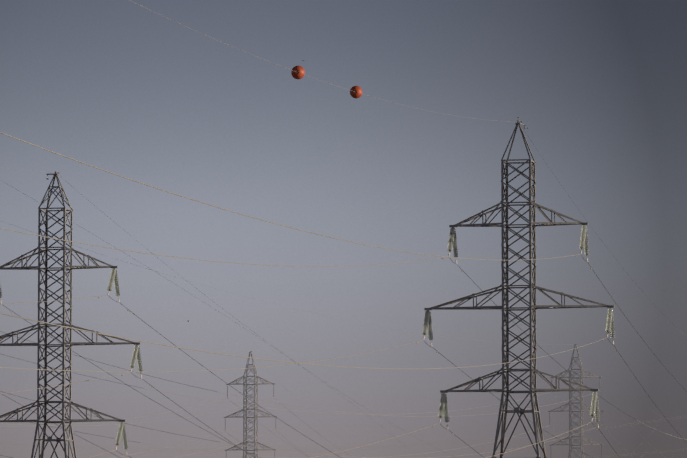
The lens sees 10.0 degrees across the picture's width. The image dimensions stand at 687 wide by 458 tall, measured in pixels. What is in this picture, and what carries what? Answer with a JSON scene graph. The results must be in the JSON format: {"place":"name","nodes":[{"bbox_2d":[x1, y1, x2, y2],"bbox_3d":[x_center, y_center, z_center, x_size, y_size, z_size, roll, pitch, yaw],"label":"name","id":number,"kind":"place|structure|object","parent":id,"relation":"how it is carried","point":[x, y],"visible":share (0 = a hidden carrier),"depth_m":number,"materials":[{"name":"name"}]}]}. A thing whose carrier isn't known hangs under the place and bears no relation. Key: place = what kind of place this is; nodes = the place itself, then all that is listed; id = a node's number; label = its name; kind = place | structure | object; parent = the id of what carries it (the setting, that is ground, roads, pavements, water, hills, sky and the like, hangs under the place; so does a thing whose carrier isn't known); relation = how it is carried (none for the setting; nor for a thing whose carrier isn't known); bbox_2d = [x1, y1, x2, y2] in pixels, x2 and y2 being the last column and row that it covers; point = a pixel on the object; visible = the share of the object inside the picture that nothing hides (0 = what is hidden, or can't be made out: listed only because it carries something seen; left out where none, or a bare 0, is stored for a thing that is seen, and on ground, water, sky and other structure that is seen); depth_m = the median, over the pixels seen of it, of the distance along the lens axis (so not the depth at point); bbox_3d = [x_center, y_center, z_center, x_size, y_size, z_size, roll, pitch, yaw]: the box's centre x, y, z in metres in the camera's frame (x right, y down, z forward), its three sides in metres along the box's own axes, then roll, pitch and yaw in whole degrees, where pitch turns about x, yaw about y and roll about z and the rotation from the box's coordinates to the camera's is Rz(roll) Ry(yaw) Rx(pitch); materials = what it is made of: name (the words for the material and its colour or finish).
{"place":"outdoors","nodes":[
{"label":"outdoors","id":0,"kind":"place"},
{"bbox_2d":[0,416,685,457],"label":"power line","id":1,"kind":"object","parent":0,"point":[368,446],"visible":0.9,"depth_m":1015.36,"materials":[{"name":"beige metal"}]},
{"bbox_2d":[0,0,686,457],"label":"sky","id":2,"kind":"structure","parent":0,"point":[598,88],"materials":[{"name":"grey"}]},
{"label":"ground","id":3,"kind":"structure","parent":0,"visible":0},
{"bbox_2d":[0,171,140,457],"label":"pylon","id":4,"kind":"object","parent":3,"relation":"on","point":[45,402],"visible":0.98,"depth_m":285.44,"materials":[{"name":"metal"}]},
{"bbox_2d":[224,351,276,457],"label":"pylon","id":5,"kind":"object","parent":3,"relation":"on","point":[254,409],"visible":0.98,"depth_m":659.00,"materials":[{"name":"metal"}]},
{"bbox_2d":[228,362,666,456],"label":"dark wires","id":6,"kind":"object","parent":5,"relation":"attached to","point":[356,450],"visible":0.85,"depth_m":672.92,"materials":[{"name":"grey metal"}]},
{"bbox_2d":[0,132,665,456],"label":"wires","id":7,"kind":"object","parent":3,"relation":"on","point":[182,395],"visible":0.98,"depth_m":425.41,"materials":[{"name":"grey metal"}]},
{"bbox_2d":[0,2,686,457],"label":"power lines","id":8,"kind":"object","parent":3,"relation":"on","point":[302,310],"visible":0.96,"depth_m":191.38,"materials":[{"name":"grey metal"}]},
{"bbox_2d":[0,72,617,454],"bbox_3d":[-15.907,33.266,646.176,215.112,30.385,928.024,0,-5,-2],"label":"clamps and dampers","id":9,"kind":"object","parent":8,"relation":"on","point":[416,342],"visible":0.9,"depth_m":265.61,"materials":[{"name":"metal"}]},
{"bbox_2d":[291,66,361,97],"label":"marker balls","id":10,"kind":"object","parent":8,"relation":"attached to","point":[300,71],"visible":0.98,"depth_m":184.40},
{"bbox_2d":[0,126,686,457],"bbox_3d":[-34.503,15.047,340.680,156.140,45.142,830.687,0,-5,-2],"label":"power line","id":11,"kind":"object","parent":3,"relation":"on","point":[299,365],"visible":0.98,"depth_m":323.05,"materials":[{"name":"grey metal"}]},
{"bbox_2d":[424,117,613,457],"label":"pylon","id":12,"kind":"object","parent":3,"relation":"on","point":[508,309],"visible":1,"depth_m":263.22,"materials":[{"name":"metal"}]},
{"bbox_2d":[109,227,612,457],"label":"insulator caps and links","id":13,"kind":"object","parent":12,"relation":"attached to","point":[424,334],"visible":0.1,"depth_m":264.97,"materials":[{"name":"grey metal"}]},
{"bbox_2d":[225,381,602,456],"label":"insulators","id":14,"kind":"object","parent":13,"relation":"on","point":[549,418],"visible":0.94,"depth_m":644.50,"materials":[{"name":"grey"}]},
{"bbox_2d":[548,344,602,457],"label":"pylon","id":15,"kind":"object","parent":3,"relation":"on","point":[572,411],"visible":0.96,"depth_m":643.81,"materials":[{"name":"metal"}]},
{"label":"pylon","id":16,"kind":"object","parent":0,"visible":0},
{"bbox_2d":[0,225,614,448],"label":"insulators","id":17,"kind":"object","parent":16,"relation":"attached to","point":[584,243],"visible":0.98,"depth_m":264.05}
]}

